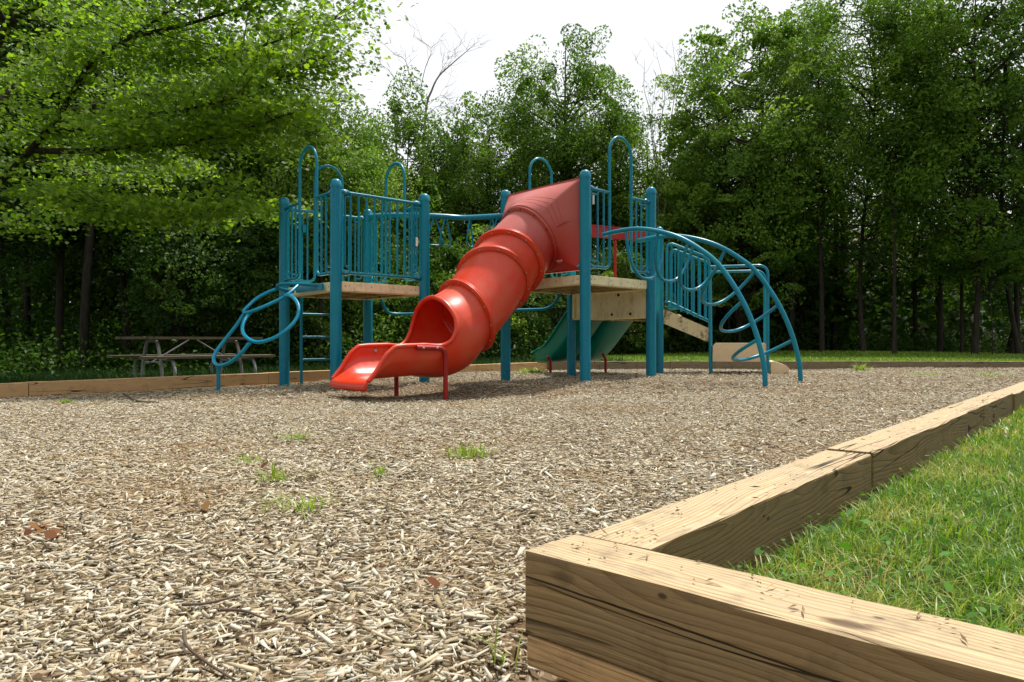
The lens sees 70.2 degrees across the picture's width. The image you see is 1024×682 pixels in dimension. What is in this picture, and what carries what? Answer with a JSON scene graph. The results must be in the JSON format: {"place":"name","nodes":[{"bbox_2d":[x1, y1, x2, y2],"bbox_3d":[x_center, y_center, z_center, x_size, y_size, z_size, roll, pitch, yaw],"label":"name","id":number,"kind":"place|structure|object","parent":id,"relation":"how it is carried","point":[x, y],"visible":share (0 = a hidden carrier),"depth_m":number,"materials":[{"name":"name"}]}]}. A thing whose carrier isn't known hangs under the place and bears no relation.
{"place":"outdoors","nodes":[
{"label":"outdoors","id":0,"kind":"place"},
{"bbox_2d":[0,0,1023,325],"label":"sky","id":1,"kind":"structure","parent":0,"point":[508,24],"materials":[{"name":"white"}]},
{"bbox_2d":[4,342,1023,635],"bbox_3d":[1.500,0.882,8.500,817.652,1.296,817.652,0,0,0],"label":"ground","id":2,"kind":"structure","parent":0,"point":[942,558],"depth_m":1.73,"materials":[{"name":"green plant"}]},
{"bbox_2d":[17,64,31,369],"bbox_3d":[-14.028,-3.718,20.849,2.263,9.831,2.513,0,0,38],"label":"bare trunk","id":3,"kind":"object","parent":2,"relation":"on","point":[27,302],"visible":0.02,"depth_m":20.89,"materials":[{"name":"brown plant"}]},
{"bbox_2d":[1,394,60,398],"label":"border timber","id":4,"kind":"object","parent":2,"relation":"on","point":[37,396],"visible":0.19,"depth_m":7.50,"materials":[{"name":"brown wood"}]},
{"bbox_2d":[0,382,27,397],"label":"border timber","id":5,"kind":"object","parent":4,"relation":"on","point":[17,389],"visible":0.93,"depth_m":7.34,"materials":[{"name":"brown wood"}]},
{"bbox_2d":[0,0,72,366],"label":"leafy tree","id":6,"kind":"object","parent":2,"relation":"on","point":[6,313],"visible":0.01,"depth_m":23.89,"materials":[{"name":"green plant"}]},
{"bbox_2d":[0,0,112,285],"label":"leafy tree","id":7,"kind":"object","parent":2,"relation":"on","point":[13,250],"visible":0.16,"depth_m":16.65,"materials":[{"name":"green plant"}]},
{"bbox_2d":[8,0,144,348],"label":"leafy tree","id":8,"kind":"object","parent":2,"relation":"on","point":[69,254],"visible":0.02,"depth_m":21.70,"materials":[{"name":"green plant"}]},
{"bbox_2d":[35,0,156,371],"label":"bare trunk","id":9,"kind":"object","parent":2,"relation":"on","point":[86,290],"visible":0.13,"depth_m":16.91,"materials":[{"name":"brown plant"}]},
{"bbox_2d":[0,0,200,372],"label":"leafy tree","id":10,"kind":"object","parent":2,"relation":"on","point":[59,313],"visible":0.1,"depth_m":17.17,"materials":[{"name":"green plant"}]},
{"bbox_2d":[11,0,227,362],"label":"leafy tree","id":11,"kind":"object","parent":2,"relation":"on","point":[127,327],"visible":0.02,"depth_m":19.27,"materials":[{"name":"green plant"}]},
{"bbox_2d":[117,301,123,364],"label":"bare trunk","id":12,"kind":"object","parent":2,"relation":"on","point":[121,334],"depth_m":26.93,"materials":[{"name":"brown plant"}]},
{"bbox_2d":[147,28,164,366],"bbox_3d":[-9.592,-3.807,20.095,2.176,10.006,2.183,0,0,-44],"label":"bare trunk","id":13,"kind":"object","parent":2,"relation":"on","point":[160,333],"visible":0.02,"depth_m":19.96,"materials":[{"name":"brown plant"}]},
{"bbox_2d":[58,383,290,395],"bbox_3d":[-3.909,0.635,8.795,0.142,0.142,2.800,0,0,39],"label":"border timber","id":14,"kind":"object","parent":2,"relation":"on","point":[260,385],"visible":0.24,"depth_m":8.83,"materials":[{"name":"brown wood"}]},
{"bbox_2d":[26,373,267,395],"bbox_3d":[-4.126,0.492,8.553,0.142,0.142,2.744,0,0,39],"label":"border timber","id":15,"kind":"object","parent":14,"relation":"on","point":[36,388],"visible":0.95,"depth_m":8.29,"materials":[{"name":"brown wood"}]},
{"bbox_2d":[106,220,249,367],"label":"sapling","id":16,"kind":"object","parent":2,"relation":"on","point":[145,290],"visible":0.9,"depth_m":16.19,"materials":[{"name":"green plant"}]},
{"bbox_2d":[82,30,282,368],"bbox_3d":[-8.223,-3.295,18.853,4.642,8.925,4.963,0,0,0],"label":"leafy tree","id":17,"kind":"object","parent":2,"relation":"on","point":[191,186],"visible":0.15,"depth_m":17.89,"materials":[{"name":"green plant"}]},
{"bbox_2d":[106,336,275,377],"bbox_3d":[-5.459,0.366,12.461,1.612,0.874,2.224,0,0,41],"label":"picnic table","id":18,"kind":"object","parent":2,"relation":"on","point":[221,356],"visible":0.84,"depth_m":12.15,"materials":[{"name":"grey wood"}]},
{"bbox_2d":[202,43,209,365],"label":"bare trunk","id":19,"kind":"object","parent":2,"relation":"on","point":[208,335],"visible":0.01,"depth_m":19.96,"materials":[{"name":"brown plant"}]},
{"bbox_2d":[0,0,418,244],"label":"maple tree","id":20,"kind":"object","parent":2,"relation":"on","point":[125,130],"visible":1,"depth_m":9.79,"materials":[{"name":"green plant"}]},
{"bbox_2d":[137,20,293,343],"bbox_3d":[-10.109,-4.724,24.873,6.369,12.432,6.328,0,0,0],"label":"leafy tree","id":21,"kind":"object","parent":2,"relation":"on","point":[229,69],"depth_m":24.78,"materials":[{"name":"green plant"}]},
{"bbox_2d":[0,210,471,371],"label":"thicket","id":22,"kind":"object","parent":2,"relation":"on","point":[101,286],"visible":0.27,"depth_m":21.43,"materials":[{"name":"green plant"}]},
{"bbox_2d":[179,221,297,365],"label":"sapling","id":23,"kind":"object","parent":2,"relation":"on","point":[237,256],"visible":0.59,"depth_m":17.07,"materials":[{"name":"green plant"}]},
{"bbox_2d":[164,19,324,363],"bbox_3d":[-7.605,-3.955,20.556,5.085,10.463,4.993,0,0,-41],"label":"leafy tree","id":24,"kind":"object","parent":2,"relation":"on","point":[273,259],"visible":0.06,"depth_m":19.58,"materials":[{"name":"green plant"}]},
{"bbox_2d":[273,83,297,366],"bbox_3d":[-7.255,-3.399,22.885,2.228,9.722,2.038,0,0,8],"label":"bare trunk","id":25,"kind":"object","parent":2,"relation":"on","point":[277,310],"visible":0.02,"depth_m":22.92,"materials":[{"name":"brown plant"}]},
{"bbox_2d":[247,99,357,353],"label":"leafy tree","id":26,"kind":"object","parent":2,"relation":"on","point":[304,269],"visible":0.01,"depth_m":24.85,"materials":[{"name":"green plant"}]},
{"bbox_2d":[290,381,318,383],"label":"border timber","id":27,"kind":"object","parent":2,"relation":"on","point":[303,382],"visible":0.01,"depth_m":10.01,"materials":[{"name":"brown wood"}]},
{"bbox_2d":[263,368,464,382],"bbox_3d":[-2.060,0.488,11.081,0.142,0.142,3.774,0,0,39],"label":"border timber","id":28,"kind":"object","parent":27,"relation":"on","point":[316,375],"visible":0.29,"depth_m":10.02,"materials":[{"name":"brown wood"}]},
{"bbox_2d":[225,64,402,365],"bbox_3d":[-4.754,-3.126,18.935,4.319,8.385,4.233,0,0,33],"label":"leafy tree","id":29,"kind":"object","parent":2,"relation":"on","point":[357,176],"visible":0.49,"depth_m":18.30,"materials":[{"name":"green plant"}]},
{"bbox_2d":[0,354,636,383],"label":"rough grass","id":30,"kind":"structure","parent":2,"relation":"on","point":[91,375],"depth_m":13.88,"materials":[{"name":"green plant"}]},
{"bbox_2d":[290,237,416,344],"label":"sapling","id":31,"kind":"object","parent":2,"relation":"on","point":[326,310],"visible":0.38,"depth_m":19.77,"materials":[{"name":"green plant"}]},
{"bbox_2d":[327,108,419,281],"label":"leafy tree","id":32,"kind":"object","parent":2,"relation":"on","point":[397,172],"visible":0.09,"depth_m":22.66,"materials":[{"name":"green plant"}]},
{"bbox_2d":[351,248,452,342],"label":"sapling","id":33,"kind":"object","parent":2,"relation":"on","point":[412,299],"visible":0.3,"depth_m":20.50,"materials":[{"name":"green plant"}]},
{"bbox_2d":[352,64,464,339],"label":"leafy tree","id":34,"kind":"object","parent":2,"relation":"on","point":[410,127],"visible":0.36,"depth_m":24.73,"materials":[{"name":"green plant"}]},
{"bbox_2d":[348,11,489,176],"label":"dead tree","id":35,"kind":"object","parent":2,"relation":"on","point":[434,83],"visible":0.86,"depth_m":29.11,"materials":[{"name":"brown wood"}]},
{"bbox_2d":[407,125,495,293],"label":"leafy tree","id":36,"kind":"object","parent":2,"relation":"on","point":[436,172],"visible":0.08,"depth_m":27.96,"materials":[{"name":"green plant"}]},
{"bbox_2d":[412,223,541,360],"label":"sapling","id":37,"kind":"object","parent":2,"relation":"on","point":[514,317],"visible":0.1,"depth_m":21.70,"materials":[{"name":"green plant"}]},
{"bbox_2d":[415,91,559,356],"bbox_3d":[-0.921,-3.961,26.974,5.397,10.250,5.750,0,0,0],"label":"leafy tree","id":38,"kind":"object","parent":2,"relation":"on","point":[486,154],"visible":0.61,"depth_m":25.72,"materials":[{"name":"green plant"}]},
{"bbox_2d":[0,367,1023,681],"bbox_3d":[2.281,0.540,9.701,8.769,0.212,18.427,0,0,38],"label":"wood chips","id":39,"kind":"object","parent":2,"relation":"on","point":[222,467],"visible":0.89,"depth_m":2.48,"materials":[{"name":"beige wood"}]},
{"bbox_2d":[60,398,83,402],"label":"weed tuft","id":40,"kind":"object","parent":39,"relation":"on","point":[67,401],"visible":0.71,"depth_m":6.65,"materials":[{"name":"green plant"}]},
{"bbox_2d":[123,393,159,402],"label":"twig","id":41,"kind":"object","parent":39,"relation":"on","point":[130,397],"visible":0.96,"depth_m":6.80,"materials":[{"name":"brown wood"}]},
{"bbox_2d":[182,630,234,680],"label":"twig","id":42,"kind":"object","parent":39,"relation":"on","point":[190,649],"visible":1,"depth_m":1.18,"materials":[{"name":"brown wood"}]},
{"bbox_2d":[181,594,239,605],"bbox_3d":[-0.595,0.515,1.442,0.109,0.007,0.020,0,0,-26],"label":"twig","id":43,"kind":"object","parent":39,"relation":"on","point":[204,603],"visible":1,"depth_m":1.43,"materials":[{"name":"brown wood"}]},
{"bbox_2d":[217,608,266,619],"bbox_3d":[-0.507,0.515,1.378,0.122,0.006,0.020,0,0,24],"label":"twig","id":44,"kind":"object","parent":39,"relation":"on","point":[237,610],"visible":1,"depth_m":1.39,"materials":[{"name":"brown wood"}]},
{"bbox_2d":[225,453,275,464],"bbox_3d":[-1.116,0.502,3.114,0.307,0.063,0.260,0,0,-24],"label":"weed tuft","id":45,"kind":"object","parent":39,"relation":"on","point":[247,458],"visible":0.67,"depth_m":3.14,"materials":[{"name":"green plant"}]},
{"bbox_2d":[205,461,329,484],"bbox_3d":[-0.901,0.492,2.774,0.427,0.083,0.364,0,0,0],"label":"weed tuft","id":46,"kind":"object","parent":39,"relation":"on","point":[274,475],"visible":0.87,"depth_m":2.71,"materials":[{"name":"green plant"}]},
{"bbox_2d":[270,429,316,441],"bbox_3d":[-1.194,0.517,3.956,0.290,0.064,0.404,0,0,-13],"label":"weed tuft","id":47,"kind":"object","parent":39,"relation":"on","point":[299,436],"visible":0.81,"depth_m":3.98,"materials":[{"name":"green plant"}]},
{"bbox_2d":[234,482,354,518],"bbox_3d":[-0.699,0.490,2.245,0.455,0.096,0.366,0,0,24],"label":"weed tuft","id":48,"kind":"object","parent":39,"relation":"on","point":[303,506],"visible":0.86,"depth_m":2.25,"materials":[{"name":"green plant"}]},
{"bbox_2d":[362,461,390,478],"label":"weed tuft","id":49,"kind":"object","parent":39,"relation":"on","point":[381,470],"visible":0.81,"depth_m":2.89,"materials":[{"name":"green plant"}]},
{"bbox_2d":[24,392,805,586],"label":"leaf litter","id":50,"kind":"object","parent":39,"relation":"on","point":[52,533],"visible":0.91,"depth_m":1.96,"materials":[{"name":"brown plant"}]},
{"bbox_2d":[411,442,496,459],"bbox_3d":[-0.239,0.504,3.410,0.446,0.085,0.505,0,0,14],"label":"weed tuft","id":51,"kind":"object","parent":39,"relation":"on","point":[470,453],"visible":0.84,"depth_m":3.38,"materials":[{"name":"green plant"}]},
{"bbox_2d":[464,609,522,677],"bbox_3d":[-0.025,0.519,1.270,0.087,0.118,0.107,0,0,19],"label":"weed tuft","id":52,"kind":"object","parent":39,"relation":"on","point":[502,657],"visible":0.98,"depth_m":1.25,"materials":[{"name":"green plant"}]},
{"bbox_2d":[212,136,802,400],"bbox_3d":[0.544,-0.896,9.156,7.741,3.365,4.671,0,0,-31],"label":"climbing frame","id":53,"kind":"object","parent":39,"relation":"on","point":[460,319],"visible":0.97,"depth_m":8.72,"materials":[{"name":"metal"}]},
{"bbox_2d":[513,366,548,373],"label":"weed tuft","id":54,"kind":"object","parent":39,"relation":"on","point":[530,370],"visible":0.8,"depth_m":11.70,"materials":[{"name":"green plant"}]},
{"bbox_2d":[548,361,669,369],"bbox_3d":[1.915,0.495,14.376,2.384,0.192,0.142,0,0,0],"label":"border timber","id":55,"kind":"object","parent":39,"relation":"on","point":[617,365],"visible":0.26,"depth_m":14.31,"materials":[{"name":"brown wood"}]},
{"bbox_2d":[670,361,714,368],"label":"border timber","id":56,"kind":"object","parent":39,"relation":"on","point":[689,364],"visible":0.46,"depth_m":14.31,"materials":[{"name":"brown wood"}]},
{"bbox_2d":[715,361,859,369],"bbox_3d":[5.425,0.493,14.392,2.864,0.192,0.142,0,0,0],"label":"border timber","id":57,"kind":"object","parent":39,"relation":"on","point":[815,365],"visible":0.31,"depth_m":14.32,"materials":[{"name":"brown wood"}]},
{"bbox_2d":[851,362,873,370],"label":"weed tuft","id":58,"kind":"object","parent":39,"relation":"on","point":[863,367],"visible":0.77,"depth_m":13.41,"materials":[{"name":"green plant"}]},
{"bbox_2d":[898,372,942,375],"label":"weed tuft","id":59,"kind":"object","parent":39,"relation":"on","point":[916,373],"visible":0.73,"depth_m":10.65,"materials":[{"name":"green plant"}]},
{"bbox_2d":[974,372,1014,375],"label":"weed tuft","id":60,"kind":"object","parent":39,"relation":"on","point":[990,373],"visible":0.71,"depth_m":10.55,"materials":[{"name":"green plant"}]},
{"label":"border timber","id":61,"kind":"object","parent":39,"relation":"on","visible":0},
{"bbox_2d":[937,392,1011,438],"bbox_3d":[2.731,0.419,4.258,0.142,0.142,1.746,0,0,41],"label":"border timber","id":62,"kind":"object","parent":61,"relation":"on","point":[981,410],"visible":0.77,"depth_m":4.09,"materials":[{"name":"beige wood"}]},
{"bbox_2d":[543,398,1002,644],"bbox_3d":[1.541,0.345,2.812,1.239,0.008,4.895,0,0,27],"label":"timber debris","id":63,"kind":"object","parent":62,"relation":"on","point":[917,615],"visible":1,"depth_m":1.16,"materials":[{"name":"brown wood"}]},
{"bbox_2d":[0,314,1023,379],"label":"undergrowth","id":64,"kind":"object","parent":2,"relation":"on","point":[8,362],"visible":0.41,"depth_m":18.49,"materials":[{"name":"green plant"}]},
{"bbox_2d":[0,99,1023,365],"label":"wood","id":65,"kind":"object","parent":2,"relation":"on","point":[846,317],"visible":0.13,"depth_m":27.67,"materials":[{"name":"green plant"}]},
{"bbox_2d":[482,23,658,309],"bbox_3d":[2.117,-5.404,27.805,6.870,12.805,7.559,0,0,0],"label":"leafy tree","id":66,"kind":"object","parent":2,"relation":"on","point":[576,147],"visible":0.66,"depth_m":26.32,"materials":[{"name":"green plant"}]},
{"bbox_2d":[514,261,626,339],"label":"sapling","id":67,"kind":"object","parent":2,"relation":"on","point":[544,319],"visible":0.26,"depth_m":21.51,"materials":[{"name":"green plant"}]},
{"bbox_2d":[527,634,662,681],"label":"sill board","id":68,"kind":"object","parent":2,"relation":"on","point":[566,663],"visible":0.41,"depth_m":1.15,"materials":[{"name":"brown wood"}]},
{"bbox_2d":[525,535,1023,681],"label":"border timber","id":69,"kind":"object","parent":68,"relation":"on","point":[662,617],"visible":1,"depth_m":1.00,"materials":[{"name":"beige wood"}]},
{"bbox_2d":[592,112,664,347],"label":"leafy tree","id":70,"kind":"object","parent":2,"relation":"on","point":[620,171],"visible":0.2,"depth_m":28.28,"materials":[{"name":"green plant"}]},
{"bbox_2d":[591,246,676,353],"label":"sapling","id":71,"kind":"object","parent":2,"relation":"on","point":[621,260],"visible":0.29,"depth_m":23.00,"materials":[{"name":"green plant"}]},
{"bbox_2d":[634,41,698,224],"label":"dead tree","id":72,"kind":"object","parent":2,"relation":"on","point":[660,122],"visible":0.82,"depth_m":25.99,"materials":[{"name":"brown wood"}]},
{"bbox_2d":[627,110,738,351],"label":"leafy tree","id":73,"kind":"object","parent":2,"relation":"on","point":[651,176],"visible":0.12,"depth_m":27.12,"materials":[{"name":"green plant"}]},
{"bbox_2d":[670,116,787,342],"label":"leafy tree","id":74,"kind":"object","parent":2,"relation":"on","point":[738,249],"visible":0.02,"depth_m":29.16,"materials":[{"name":"green plant"}]},
{"bbox_2d":[682,223,805,342],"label":"sapling","id":75,"kind":"object","parent":2,"relation":"on","point":[717,282],"visible":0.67,"depth_m":23.44,"materials":[{"name":"green plant"}]},
{"bbox_2d":[633,0,857,342],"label":"leafy tree","id":76,"kind":"object","parent":2,"relation":"on","point":[760,213],"visible":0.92,"depth_m":23.93,"materials":[{"name":"green plant"}]},
{"bbox_2d":[704,63,832,309],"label":"leafy tree","id":77,"kind":"object","parent":2,"relation":"on","point":[776,160],"depth_m":30.80,"materials":[{"name":"green plant"}]},
{"bbox_2d":[764,95,833,350],"bbox_3d":[10.155,-4.086,25.666,2.936,9.529,2.868,0,0,-36],"label":"bare trunk","id":78,"kind":"object","parent":2,"relation":"on","point":[791,316],"visible":0.09,"depth_m":25.72,"materials":[{"name":"brown plant"}]},
{"bbox_2d":[722,5,886,350],"bbox_3d":[11.147,-5.989,27.804,5.472,13.491,5.832,0,0,-44],"label":"leafy tree","id":79,"kind":"object","parent":2,"relation":"on","point":[785,161],"visible":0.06,"depth_m":26.66,"materials":[{"name":"green plant"}]},
{"bbox_2d":[740,141,876,349],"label":"leafy tree","id":80,"kind":"object","parent":2,"relation":"on","point":[807,280],"visible":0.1,"depth_m":27.90,"materials":[{"name":"green plant"}]},
{"bbox_2d":[788,72,850,351],"bbox_3d":[10.278,-4.165,24.399,2.200,9.712,2.136,0,0,25],"label":"bare trunk","id":81,"kind":"object","parent":2,"relation":"on","point":[821,305],"visible":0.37,"depth_m":24.10,"materials":[{"name":"brown plant"}]},
{"bbox_2d":[831,129,865,351],"bbox_3d":[12.641,-4.316,27.807,2.263,10.097,2.442,0,0,14],"label":"bare trunk","id":82,"kind":"object","parent":2,"relation":"on","point":[835,323],"visible":0.09,"depth_m":27.59,"materials":[{"name":"brown plant"}]},
{"bbox_2d":[787,44,910,350],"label":"leafy tree","id":83,"kind":"object","parent":2,"relation":"on","point":[866,271],"visible":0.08,"depth_m":27.86,"materials":[{"name":"green plant"}]},
{"bbox_2d":[720,423,1023,631],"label":"lawn weeds","id":84,"kind":"object","parent":2,"relation":"on","point":[846,546],"visible":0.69,"depth_m":1.54,"materials":[{"name":"green plant"}]},
{"bbox_2d":[774,0,1011,351],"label":"leafy tree","id":85,"kind":"object","parent":2,"relation":"on","point":[821,22],"visible":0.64,"depth_m":22.75,"materials":[{"name":"green plant"}]},
{"bbox_2d":[835,0,974,353],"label":"leafy tree","id":86,"kind":"object","parent":2,"relation":"on","point":[907,59],"visible":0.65,"depth_m":21.84,"materials":[{"name":"green plant"}]},
{"bbox_2d":[811,229,1023,349],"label":"house","id":87,"kind":"structure","parent":2,"relation":"on","point":[945,323],"depth_m":35.00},
{"bbox_2d":[981,301,1021,331],"bbox_3d":[23.500,-1.270,34.970,1.910,1.710,0.100,0,0,0],"label":"window","id":88,"kind":"structure","parent":87,"relation":"in","point":[982,321],"depth_m":34.96,"materials":[{"name":"glass"}]},
{"bbox_2d":[903,212,932,349],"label":"bare trunk","id":89,"kind":"object","parent":2,"relation":"on","point":[913,276],"visible":0.02,"depth_m":28.71,"materials":[{"name":"brown plant"}]},
{"bbox_2d":[846,112,999,348],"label":"leafy tree","id":90,"kind":"object","parent":2,"relation":"on","point":[914,285],"visible":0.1,"depth_m":27.81,"materials":[{"name":"green plant"}]},
{"bbox_2d":[860,361,988,368],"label":"border timber","id":91,"kind":"object","parent":2,"relation":"on","point":[927,364],"visible":0.56,"depth_m":14.34,"materials":[{"name":"brown wood"}]},
{"bbox_2d":[857,3,1014,350],"bbox_3d":[16.818,-6.485,28.013,6.120,14.607,6.225,0,0,0],"label":"leafy tree","id":92,"kind":"object","parent":2,"relation":"on","point":[931,279],"visible":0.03,"depth_m":27.92,"materials":[{"name":"green plant"}]},
{"bbox_2d":[856,0,1023,354],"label":"leafy tree","id":93,"kind":"object","parent":2,"relation":"on","point":[1013,90],"visible":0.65,"depth_m":21.43,"materials":[{"name":"green plant"}]},
{"bbox_2d":[925,137,958,351],"bbox_3d":[14.907,-4.037,25.168,2.175,9.517,2.181,0,0,43],"label":"bare trunk","id":94,"kind":"object","parent":2,"relation":"on","point":[940,321],"visible":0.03,"depth_m":25.15,"materials":[{"name":"brown plant"}]},
{"bbox_2d":[902,0,1023,353],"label":"leafy tree","id":95,"kind":"object","parent":2,"relation":"on","point":[1014,314],"visible":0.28,"depth_m":22.85,"materials":[{"name":"green plant"}]},
{"bbox_2d":[947,67,991,352],"bbox_3d":[14.962,-4.170,24.141,1.433,9.826,1.464,0,0,-30],"label":"bare trunk","id":96,"kind":"object","parent":2,"relation":"on","point":[961,322],"visible":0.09,"depth_m":23.99,"materials":[{"name":"brown plant"}]},
{"bbox_2d":[927,217,1023,353],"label":"sapling","id":97,"kind":"object","parent":2,"relation":"on","point":[1015,257],"visible":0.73,"depth_m":21.96,"materials":[{"name":"green plant"}]},
{"bbox_2d":[937,0,1023,352],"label":"leafy tree","id":98,"kind":"object","parent":2,"relation":"on","point":[1010,344],"visible":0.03,"depth_m":26.79,"materials":[{"name":"green plant"}]},
{"bbox_2d":[989,361,1023,367],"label":"border timber","id":99,"kind":"object","parent":2,"relation":"on","point":[1003,364],"visible":0.56,"depth_m":14.34,"materials":[{"name":"brown wood"}]},
{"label":"border timber","id":100,"kind":"object","parent":2,"relation":"on","visible":0},
{"bbox_2d":[584,450,870,571],"bbox_3d":[0.624,0.422,1.793,0.142,0.142,1.358,0,0,41],"label":"border timber","id":101,"kind":"object","parent":100,"relation":"on","point":[722,524],"visible":0.66,"depth_m":1.62,"materials":[{"name":"beige wood"}]},
{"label":"border timber","id":102,"kind":"object","parent":2,"relation":"on","visible":0},
{"bbox_2d":[827,410,967,493],"bbox_3d":[1.619,0.416,2.948,0.142,0.142,1.684,0,0,41],"label":"border timber","id":103,"kind":"object","parent":102,"relation":"on","point":[893,453],"visible":0.74,"depth_m":2.69,"materials":[{"name":"beige wood"}]},
{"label":"border timber","id":104,"kind":"object","parent":2,"relation":"on","visible":0},
{"bbox_2d":[995,381,1023,412],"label":"border timber","id":105,"kind":"object","parent":104,"relation":"on","point":[1016,391],"visible":0.51,"depth_m":5.09,"materials":[{"name":"beige wood"}]},
{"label":"border timber","id":106,"kind":"object","parent":2,"relation":"on","visible":0},
{"bbox_2d":[465,362,547,372],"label":"border timber","id":107,"kind":"object","parent":106,"relation":"on","point":[488,367],"visible":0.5,"depth_m":13.21,"materials":[{"name":"brown wood"}]}
]}

